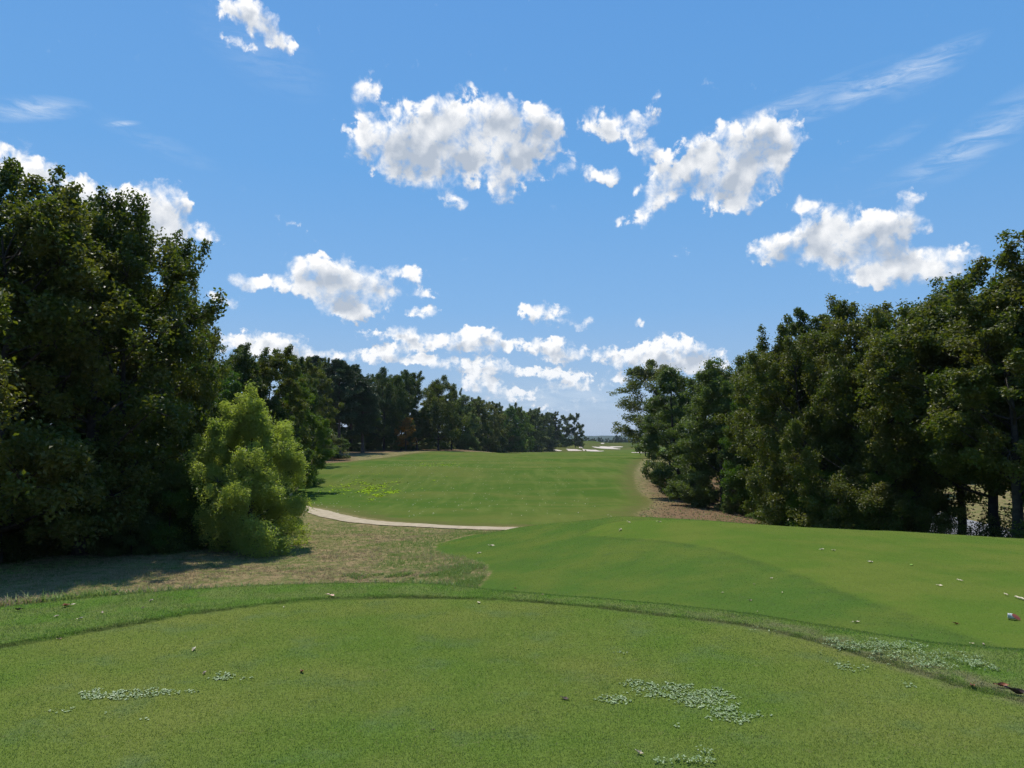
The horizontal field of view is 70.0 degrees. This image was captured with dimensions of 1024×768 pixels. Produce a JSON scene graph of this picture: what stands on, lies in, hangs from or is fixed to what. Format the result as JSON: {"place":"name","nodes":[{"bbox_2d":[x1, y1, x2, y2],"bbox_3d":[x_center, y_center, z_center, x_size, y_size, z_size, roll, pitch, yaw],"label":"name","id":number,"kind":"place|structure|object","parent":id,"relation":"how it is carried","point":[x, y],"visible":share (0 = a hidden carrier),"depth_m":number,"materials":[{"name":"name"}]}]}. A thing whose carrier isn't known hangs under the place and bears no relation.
{"place":"outdoors","nodes":[
{"label":"outdoors","id":0,"kind":"place"},
{"bbox_2d":[0,519,519,603],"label":"rough grass","id":1,"kind":"structure","parent":0,"point":[454,560],"depth_m":23.56,"materials":[{"name":"plant"}]},
{"bbox_2d":[290,493,517,529],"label":"cart path","id":2,"kind":"structure","parent":0,"point":[330,514],"depth_m":41.34,"materials":[{"name":"concrete"}]},
{"bbox_2d":[0,441,1023,767],"bbox_3d":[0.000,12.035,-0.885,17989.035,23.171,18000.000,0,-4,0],"label":"ground","id":3,"kind":"structure","parent":0,"point":[542,489],"depth_m":6.21,"materials":[{"name":"plant"}]},
{"bbox_2d":[2,480,72,556],"bbox_3d":[-17.973,4.663,27.099,4.043,3.866,4.527,3,-5,-31],"label":"shrub","id":4,"kind":"object","parent":3,"relation":"on","point":[53,550],"visible":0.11,"depth_m":25.92,"materials":[{"name":"green plant"}]},
{"bbox_2d":[0,156,138,506],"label":"sweetgum tree","id":5,"kind":"object","parent":3,"relation":"on","point":[11,171],"visible":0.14,"depth_m":27.31,"materials":[{"name":"green plant"}]},
{"bbox_2d":[0,172,162,564],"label":"sweetgum tree","id":6,"kind":"object","parent":3,"relation":"on","point":[41,502],"visible":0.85,"depth_m":24.50,"materials":[{"name":"green plant"}]},
{"bbox_2d":[0,191,185,523],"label":"sweetgum tree","id":7,"kind":"object","parent":3,"relation":"on","point":[150,319],"visible":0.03,"depth_m":29.16,"materials":[{"name":"green plant"}]},
{"bbox_2d":[55,483,158,554],"bbox_3d":[-15.095,4.917,27.488,3.021,3.413,3.495,-3,-5,36],"label":"shrub","id":8,"kind":"object","parent":3,"relation":"on","point":[97,547],"visible":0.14,"depth_m":26.56,"materials":[{"name":"green plant"}]},
{"bbox_2d":[0,196,228,555],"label":"sweetgum tree","id":9,"kind":"object","parent":3,"relation":"on","point":[146,409],"visible":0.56,"depth_m":26.16,"materials":[{"name":"green plant"}]},
{"bbox_2d":[24,185,228,482],"bbox_3d":[-15.591,-0.375,29.439,8.470,14.540,7.553,4,-6,-43],"label":"sweetgum tree","id":10,"kind":"object","parent":3,"relation":"on","point":[185,345],"visible":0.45,"depth_m":28.67,"materials":[{"name":"green plant"}]},
{"bbox_2d":[96,687,179,699],"bbox_3d":[-2.337,1.933,4.574,0.508,0.012,0.207,1,-4,-13],"label":"clover patch","id":11,"kind":"object","parent":3,"relation":"on","point":[119,692],"visible":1,"depth_m":4.58,"materials":[{"name":"green plant"}]},
{"bbox_2d":[122,459,220,554],"bbox_3d":[-12.797,4.700,27.552,3.301,3.868,2.854,3,-5,-31],"label":"shrub","id":12,"kind":"object","parent":3,"relation":"on","point":[172,483],"visible":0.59,"depth_m":27.21,"materials":[{"name":"green plant"}]},
{"bbox_2d":[113,266,232,493],"bbox_3d":[-16.186,0.620,33.670,6.040,13.423,6.827,1,-4,-16],"label":"sweetgum tree","id":13,"kind":"object","parent":3,"relation":"on","point":[197,393],"visible":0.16,"depth_m":33.12,"materials":[{"name":"green plant"}]},
{"bbox_2d":[140,471,231,550],"bbox_3d":[-12.070,4.938,27.784,2.874,3.396,4.024,0,-4,-3],"label":"shrub","id":14,"kind":"object","parent":3,"relation":"on","point":[170,499],"visible":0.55,"depth_m":27.16,"materials":[{"name":"green plant"}]},
{"bbox_2d":[154,434,281,550],"bbox_3d":[-11.602,4.106,28.659,5.224,5.112,3.585,3,-5,-34],"label":"shrub","id":15,"kind":"object","parent":3,"relation":"on","point":[156,509],"visible":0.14,"depth_m":28.11,"materials":[{"name":"green plant"}]},
{"bbox_2d":[185,356,251,472],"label":"maple tree","id":16,"kind":"object","parent":3,"relation":"on","point":[229,390],"visible":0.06,"depth_m":54.71,"materials":[{"name":"green plant"}]},
{"bbox_2d":[0,578,463,606],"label":"edge weeds","id":17,"kind":"object","parent":3,"relation":"on","point":[43,598],"visible":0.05,"depth_m":7.54,"materials":[{"name":"green plant"}]},
{"bbox_2d":[182,379,316,558],"bbox_3d":[-10.030,3.267,28.452,5.217,6.868,7.603,2,-5,-25],"label":"willow tree","id":18,"kind":"object","parent":3,"relation":"on","point":[247,417],"visible":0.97,"depth_m":27.27,"materials":[{"name":"green plant"}]},
{"bbox_2d":[209,342,291,471],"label":"oak tree","id":19,"kind":"object","parent":3,"relation":"on","point":[243,362],"visible":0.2,"depth_m":62.83,"materials":[{"name":"green plant"}]},
{"bbox_2d":[235,344,323,480],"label":"oak tree","id":20,"kind":"object","parent":3,"relation":"on","point":[267,373],"visible":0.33,"depth_m":65.68,"materials":[{"name":"green plant"}]},
{"bbox_2d":[259,419,303,494],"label":"maple tree","id":21,"kind":"object","parent":3,"relation":"on","point":[300,445],"visible":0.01,"depth_m":60.23,"materials":[{"name":"green plant"}]},
{"bbox_2d":[276,474,303,536],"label":"shrub","id":22,"kind":"object","parent":3,"relation":"on","point":[301,521],"visible":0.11,"depth_m":33.14,"materials":[{"name":"green plant"}]},
{"bbox_2d":[275,355,320,449],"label":"oak tree","id":23,"kind":"object","parent":3,"relation":"on","point":[312,389],"visible":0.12,"depth_m":83.51,"materials":[{"name":"green plant"}]},
{"bbox_2d":[279,371,339,491],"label":"maple tree","id":24,"kind":"object","parent":3,"relation":"on","point":[321,427],"visible":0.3,"depth_m":69.84,"materials":[{"name":"green plant"}]},
{"bbox_2d":[300,448,324,485],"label":"shrub","id":25,"kind":"object","parent":3,"relation":"on","point":[315,481],"visible":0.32,"depth_m":75.30,"materials":[{"name":"green plant"}]},
{"bbox_2d":[304,355,325,437],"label":"pine tree","id":26,"kind":"object","parent":3,"relation":"on","point":[314,358],"visible":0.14,"depth_m":158.19,"materials":[{"name":"green plant"}]},
{"bbox_2d":[291,356,344,453],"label":"oak tree","id":27,"kind":"object","parent":3,"relation":"on","point":[311,370],"visible":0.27,"depth_m":99.76,"materials":[{"name":"green plant"}]},
{"bbox_2d":[311,357,334,432],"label":"oak tree","id":28,"kind":"object","parent":3,"relation":"on","point":[324,364],"visible":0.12,"depth_m":149.07,"materials":[{"name":"green plant"}]},
{"bbox_2d":[309,429,350,458],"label":"shrub","id":29,"kind":"object","parent":3,"relation":"on","point":[336,441],"visible":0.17,"depth_m":124.11,"materials":[{"name":"green plant"}]},
{"bbox_2d":[318,358,366,452],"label":"pine tree","id":30,"kind":"object","parent":3,"relation":"on","point":[341,373],"visible":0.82,"depth_m":145.35,"materials":[{"name":"green plant"}]},
{"bbox_2d":[341,429,371,450],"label":"shrub","id":31,"kind":"object","parent":3,"relation":"on","point":[355,440],"visible":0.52,"depth_m":161.24,"materials":[{"name":"green plant"}]},
{"bbox_2d":[333,367,379,448],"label":"pine tree","id":32,"kind":"object","parent":3,"relation":"on","point":[359,375],"visible":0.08,"depth_m":164.52,"materials":[{"name":"green plant"}]},
{"bbox_2d":[342,378,385,452],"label":"pine tree","id":33,"kind":"object","parent":3,"relation":"on","point":[365,421],"visible":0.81,"depth_m":149.16,"materials":[{"name":"green plant"}]},
{"bbox_2d":[358,434,382,450],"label":"shrub","id":34,"kind":"object","parent":3,"relation":"on","point":[376,440],"visible":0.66,"depth_m":168.98,"materials":[{"name":"green plant"}]},
{"bbox_2d":[354,373,390,443],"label":"oak tree","id":35,"kind":"object","parent":3,"relation":"on","point":[379,391],"visible":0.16,"depth_m":177.41,"materials":[{"name":"green plant"}]},
{"bbox_2d":[319,462,453,499],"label":"lime weeds","id":36,"kind":"object","parent":3,"relation":"on","point":[387,492],"visible":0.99,"depth_m":72.32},
{"bbox_2d":[370,431,402,449],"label":"shrub","id":37,"kind":"object","parent":3,"relation":"on","point":[387,443],"visible":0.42,"depth_m":174.52,"materials":[{"name":"green plant"}]},
{"bbox_2d":[359,366,416,450],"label":"pine tree","id":38,"kind":"object","parent":3,"relation":"on","point":[388,383],"visible":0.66,"depth_m":170.94,"materials":[{"name":"green plant"}]},
{"bbox_2d":[381,370,429,449],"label":"oak tree","id":39,"kind":"object","parent":3,"relation":"on","point":[415,383],"visible":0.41,"depth_m":178.87,"materials":[{"name":"green plant"}]},
{"bbox_2d":[393,417,418,450],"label":"tree","id":40,"kind":"object","parent":3,"relation":"on","point":[406,424],"visible":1,"depth_m":169.94,"materials":[{"name":"brown plant"}]},
{"bbox_2d":[329,560,484,586],"bbox_3d":[-2.984,5.370,19.544,4.533,0.535,5.939,0,-4,0],"label":"weed cover","id":41,"kind":"object","parent":3,"relation":"on","point":[466,570],"visible":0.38,"depth_m":21.16,"materials":[{"name":"green plant"}]},
{"bbox_2d":[391,369,439,449],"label":"oak tree","id":42,"kind":"object","parent":3,"relation":"on","point":[428,411],"visible":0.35,"depth_m":182.46,"materials":[{"name":"green plant"}]},
{"bbox_2d":[418,432,449,448],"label":"shrub","id":43,"kind":"object","parent":3,"relation":"on","point":[430,443],"visible":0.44,"depth_m":197.32,"materials":[{"name":"green plant"}]},
{"bbox_2d":[411,374,471,450],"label":"oak tree","id":44,"kind":"object","parent":3,"relation":"on","point":[436,387],"visible":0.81,"depth_m":186.33,"materials":[{"name":"green plant"}]},
{"bbox_2d":[440,388,465,449],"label":"oak tree","id":45,"kind":"object","parent":3,"relation":"on","point":[460,411],"visible":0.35,"depth_m":199.77,"materials":[{"name":"green plant"}]},
{"bbox_2d":[448,394,481,449],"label":"elm tree","id":46,"kind":"object","parent":3,"relation":"on","point":[464,399],"visible":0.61,"depth_m":222.17,"materials":[{"name":"green plant"}]},
{"bbox_2d":[467,396,493,450],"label":"oak tree","id":47,"kind":"object","parent":3,"relation":"on","point":[479,408],"visible":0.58,"depth_m":238.99,"materials":[{"name":"green plant"}]},
{"bbox_2d":[469,433,506,452],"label":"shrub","id":48,"kind":"object","parent":3,"relation":"on","point":[492,450],"visible":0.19,"depth_m":261.38,"materials":[{"name":"green plant"}]},
{"bbox_2d":[474,399,505,451],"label":"sweetgum tree","id":49,"kind":"object","parent":3,"relation":"on","point":[495,442],"visible":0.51,"depth_m":253.47,"materials":[{"name":"green plant"}]},
{"bbox_2d":[481,401,514,445],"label":"oak tree","id":50,"kind":"object","parent":3,"relation":"on","point":[509,426],"visible":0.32,"depth_m":268.23,"materials":[{"name":"green plant"}]},
{"bbox_2d":[490,429,521,451],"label":"shrub","id":51,"kind":"object","parent":3,"relation":"on","point":[511,438],"visible":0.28,"depth_m":285.38,"materials":[{"name":"green plant"}]},
{"bbox_2d":[0,581,1023,767],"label":"tee grass","id":52,"kind":"structure","parent":3,"relation":"on","point":[907,639],"depth_m":4.81,"materials":[{"name":"plant"}]},
{"bbox_2d":[0,593,1023,701],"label":"collar grass","id":53,"kind":"structure","parent":3,"relation":"on","point":[834,645],"depth_m":6.18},
{"bbox_2d":[500,404,523,450],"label":"maple tree","id":54,"kind":"object","parent":3,"relation":"on","point":[510,411],"visible":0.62,"depth_m":288.75,"materials":[{"name":"green plant"}]},
{"bbox_2d":[506,402,526,451],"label":"oak tree","id":55,"kind":"object","parent":3,"relation":"on","point":[520,410],"visible":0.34,"depth_m":298.86,"materials":[{"name":"green plant"}]},
{"bbox_2d":[513,406,535,451],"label":"maple tree","id":56,"kind":"object","parent":3,"relation":"on","point":[524,447],"visible":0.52,"depth_m":318.27,"materials":[{"name":"green plant"}]},
{"bbox_2d":[519,407,547,447],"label":"oak tree","id":57,"kind":"object","parent":3,"relation":"on","point":[541,416],"visible":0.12,"depth_m":399.59,"materials":[{"name":"green plant"}]},
{"bbox_2d":[523,410,545,446],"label":"oak tree","id":58,"kind":"object","parent":3,"relation":"on","point":[533,420],"visible":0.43,"depth_m":347.66,"materials":[{"name":"green plant"}]},
{"bbox_2d":[519,430,549,451],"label":"shrub","id":59,"kind":"object","parent":3,"relation":"on","point":[536,446],"visible":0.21,"depth_m":378.43,"materials":[{"name":"green plant"}]},
{"bbox_2d":[534,409,554,447],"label":"sweetgum tree","id":60,"kind":"object","parent":3,"relation":"on","point":[547,418],"visible":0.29,"depth_m":434.45,"materials":[{"name":"green plant"}]},
{"bbox_2d":[538,438,561,451],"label":"shrub","id":61,"kind":"object","parent":3,"relation":"on","point":[551,448],"visible":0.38,"depth_m":432.77,"materials":[{"name":"green plant"}]},
{"bbox_2d":[540,411,563,444],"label":"oak tree","id":62,"kind":"object","parent":3,"relation":"on","point":[553,416],"visible":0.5,"depth_m":474.52,"materials":[{"name":"green plant"}]},
{"bbox_2d":[560,415,574,445],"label":"slender tree","id":63,"kind":"object","parent":3,"relation":"on","point":[566,421],"visible":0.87,"depth_m":484.09,"materials":[{"name":"green plant"}]},
{"bbox_2d":[566,413,583,447],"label":"slender tree","id":64,"kind":"object","parent":3,"relation":"on","point":[575,434],"visible":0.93,"depth_m":488.33,"materials":[{"name":"green plant"}]},
{"bbox_2d":[606,359,690,452],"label":"oak tree","id":65,"kind":"object","parent":3,"relation":"on","point":[650,373],"visible":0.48,"depth_m":145.78,"materials":[{"name":"green plant"}]},
{"bbox_2d":[623,681,703,702],"bbox_3d":[0.993,1.938,4.628,0.466,0.012,0.396,-3,-5,33],"label":"clover patch","id":66,"kind":"object","parent":3,"relation":"on","point":[673,686],"visible":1,"depth_m":4.62,"materials":[{"name":"green plant"}]},
{"bbox_2d":[644,395,683,486],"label":"elm tree","id":67,"kind":"object","parent":3,"relation":"on","point":[653,457],"visible":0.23,"depth_m":78.03,"materials":[{"name":"green plant"}]},
{"bbox_2d":[631,365,716,499],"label":"elm tree","id":68,"kind":"object","parent":3,"relation":"on","point":[658,402],"visible":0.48,"depth_m":65.69,"materials":[{"name":"green plant"}]},
{"bbox_2d":[653,754,715,763],"bbox_3d":[0.851,1.852,3.613,0.313,0.020,0.098,0,-4,0],"label":"clover patch","id":69,"kind":"object","parent":3,"relation":"on","point":[683,755],"visible":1,"depth_m":3.61,"materials":[{"name":"green plant"}]},
{"bbox_2d":[663,374,738,506],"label":"elm tree","id":70,"kind":"object","parent":3,"relation":"on","point":[690,408],"visible":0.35,"depth_m":56.45,"materials":[{"name":"green plant"}]},
{"bbox_2d":[636,475,766,524],"bbox_3d":[23.109,10.504,66.119,23.233,2.086,60.228,-1,-4,10],"label":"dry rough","id":71,"kind":"object","parent":3,"relation":"on","point":[705,509],"visible":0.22,"depth_m":48.04,"materials":[{"name":"brown plant"}]},
{"bbox_2d":[671,687,740,713],"bbox_3d":[1.202,1.926,4.473,0.422,0.012,0.475,0,-4,0],"label":"clover patch","id":72,"kind":"object","parent":3,"relation":"on","point":[710,695],"visible":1,"depth_m":4.46,"materials":[{"name":"green plant"}]},
{"bbox_2d":[673,357,764,510],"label":"elm tree","id":73,"kind":"object","parent":3,"relation":"on","point":[717,386],"visible":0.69,"depth_m":53.69,"materials":[{"name":"green plant"}]},
{"bbox_2d":[688,355,756,484],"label":"oak tree","id":74,"kind":"object","parent":3,"relation":"on","point":[739,362],"visible":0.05,"depth_m":61.95,"materials":[{"name":"green plant"}]},
{"bbox_2d":[720,498,734,514],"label":"shrub","id":75,"kind":"object","parent":3,"relation":"on","point":[728,510],"visible":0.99,"depth_m":49.47,"materials":[{"name":"green plant"}]},
{"bbox_2d":[720,483,748,514],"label":"shrub","id":76,"kind":"object","parent":3,"relation":"on","point":[737,506],"visible":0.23,"depth_m":51.26,"materials":[{"name":"green plant"}]},
{"bbox_2d":[705,706,771,724],"bbox_3d":[1.289,1.908,4.218,0.375,0.011,0.237,3,-5,-31],"label":"clover patch","id":77,"kind":"object","parent":3,"relation":"on","point":[743,719],"visible":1,"depth_m":4.21,"materials":[{"name":"green plant"}]},
{"bbox_2d":[717,372,781,512],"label":"maple tree","id":78,"kind":"object","parent":3,"relation":"on","point":[742,492],"visible":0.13,"depth_m":49.39,"materials":[{"name":"green plant"}]},
{"bbox_2d":[711,340,795,471],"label":"oak tree","id":79,"kind":"object","parent":3,"relation":"on","point":[735,375],"visible":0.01,"depth_m":56.62,"materials":[{"name":"green plant"}]},
{"bbox_2d":[710,336,834,514],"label":"oak tree","id":80,"kind":"object","parent":3,"relation":"on","point":[749,505],"visible":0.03,"depth_m":43.43,"materials":[{"name":"green plant"}]},
{"bbox_2d":[752,464,805,526],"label":"shrub","id":81,"kind":"object","parent":3,"relation":"on","point":[774,488],"visible":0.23,"depth_m":36.39,"materials":[{"name":"green plant"}]},
{"bbox_2d":[724,322,870,521],"bbox_3d":[15.815,2.415,38.390,9.672,11.468,7.526,1,-4,-14],"label":"sweetgum tree","id":82,"kind":"object","parent":3,"relation":"on","point":[760,364],"visible":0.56,"depth_m":36.77,"materials":[{"name":"green plant"}]},
{"bbox_2d":[757,307,856,527],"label":"oak tree","id":83,"kind":"object","parent":3,"relation":"on","point":[798,327],"visible":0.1,"depth_m":40.33,"materials":[{"name":"green plant"}]},
{"bbox_2d":[779,469,841,527],"bbox_3d":[14.787,5.837,34.774,5.301,3.613,3.786,1,-4,-11],"label":"shrub","id":84,"kind":"object","parent":3,"relation":"on","point":[793,501],"visible":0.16,"depth_m":34.43,"materials":[{"name":"green plant"}]},
{"bbox_2d":[786,464,916,529],"bbox_3d":[15.135,5.555,33.020,4.696,3.849,5.258,3,-5,-38],"label":"shrub","id":85,"kind":"object","parent":3,"relation":"on","point":[880,492],"visible":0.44,"depth_m":31.98,"materials":[{"name":"green plant"}]},
{"bbox_2d":[755,293,949,531],"bbox_3d":[17.275,1.685,37.350,8.401,13.430,9.496,0,-4,2],"label":"sweetgum tree","id":86,"kind":"object","parent":3,"relation":"on","point":[839,312],"visible":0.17,"depth_m":36.78,"materials":[{"name":"green plant"}]},
{"bbox_2d":[778,332,948,531],"bbox_3d":[16.139,2.568,33.016,8.003,10.016,6.227,1,-4,-14],"label":"sweetgum tree","id":87,"kind":"object","parent":3,"relation":"on","point":[843,491],"visible":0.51,"depth_m":32.65,"materials":[{"name":"green plant"}]},
{"bbox_2d":[819,637,939,653],"bbox_3d":[2.738,1.990,5.565,0.927,0.026,0.446,0,-4,0],"label":"clover patch","id":88,"kind":"object","parent":3,"relation":"on","point":[882,645],"visible":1,"depth_m":5.58,"materials":[{"name":"green plant"}]},
{"bbox_2d":[837,471,935,532],"bbox_3d":[16.275,5.726,32.773,4.931,3.641,3.522,1,-4,-13],"label":"shrub","id":89,"kind":"object","parent":3,"relation":"on","point":[878,479],"visible":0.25,"depth_m":32.33,"materials":[{"name":"green plant"}]},
{"bbox_2d":[819,350,986,529],"bbox_3d":[18.605,2.663,34.990,7.343,11.032,7.032,-3,-5,33],"label":"oak tree","id":90,"kind":"object","parent":3,"relation":"on","point":[856,459],"visible":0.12,"depth_m":33.70,"materials":[{"name":"green plant"}]},
{"bbox_2d":[831,276,978,461],"bbox_3d":[21.588,1.865,37.611,10.359,14.421,7.538,2,-5,-22],"label":"sweetgum tree","id":91,"kind":"object","parent":3,"relation":"on","point":[939,280],"visible":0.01,"depth_m":36.97,"materials":[{"name":"green plant"}]},
{"bbox_2d":[868,643,999,669],"bbox_3d":[2.991,1.969,5.284,0.848,0.024,0.613,0,-4,0],"label":"clover patch","id":92,"kind":"object","parent":3,"relation":"on","point":[937,656],"visible":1,"depth_m":5.21,"materials":[{"name":"green plant"}]},
{"bbox_2d":[905,500,962,534],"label":"shrub","id":93,"kind":"object","parent":3,"relation":"on","point":[945,521],"visible":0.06,"depth_m":33.08,"materials":[{"name":"green plant"}]},
{"bbox_2d":[849,256,1023,536],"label":"sweetgum tree","id":94,"kind":"object","parent":3,"relation":"on","point":[908,314],"visible":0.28,"depth_m":31.06,"materials":[{"name":"green plant"}]},
{"bbox_2d":[855,280,1023,537],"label":"sweetgum tree","id":95,"kind":"object","parent":3,"relation":"on","point":[947,428],"visible":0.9,"depth_m":27.51,"materials":[{"name":"green plant"}]},
{"bbox_2d":[858,305,1023,534],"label":"sweetgum tree","id":96,"kind":"object","parent":3,"relation":"on","point":[883,324],"visible":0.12,"depth_m":32.12,"materials":[{"name":"green plant"}]},
{"bbox_2d":[912,512,974,535],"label":"shrub","id":97,"kind":"object","parent":3,"relation":"on","point":[941,517],"visible":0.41,"depth_m":30.55,"materials":[{"name":"green plant"}]},
{"bbox_2d":[886,229,1023,469],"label":"sweetgum tree","id":98,"kind":"object","parent":3,"relation":"on","point":[976,274],"visible":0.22,"depth_m":28.92,"materials":[{"name":"green plant"}]},
{"bbox_2d":[933,506,1011,537],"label":"shrub","id":99,"kind":"object","parent":3,"relation":"on","point":[985,528],"visible":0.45,"depth_m":29.65,"materials":[{"name":"green plant"}]},
{"bbox_2d":[923,271,1023,537],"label":"oak tree","id":100,"kind":"object","parent":3,"relation":"on","point":[992,490],"visible":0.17,"depth_m":28.55,"materials":[{"name":"green plant"}]},
{"bbox_2d":[924,307,1023,493],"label":"sweetgum tree","id":101,"kind":"object","parent":3,"relation":"on","point":[997,404],"visible":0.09,"depth_m":28.43,"materials":[{"name":"green plant"}]},
{"bbox_2d":[930,493,1023,535],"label":"shrub","id":102,"kind":"object","parent":3,"relation":"on","point":[1005,515],"visible":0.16,"depth_m":32.80,"materials":[{"name":"green plant"}]},
{"bbox_2d":[0,0,1023,435],"label":"sky","id":103,"kind":"structure","parent":0,"point":[532,204],"materials":[{"name":"blue"}]},
{"bbox_2d":[566,435,667,441],"bbox_3d":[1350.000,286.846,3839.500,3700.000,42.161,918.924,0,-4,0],"label":"hills","id":104,"kind":"structure","parent":0,"point":[604,437],"depth_m":3800.14,"materials":[{"name":"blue plant"}]},
{"bbox_2d":[437,516,1023,647],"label":"shoulder grass","id":105,"kind":"structure","parent":0,"point":[974,540],"depth_m":17.27,"materials":[{"name":"plant"}]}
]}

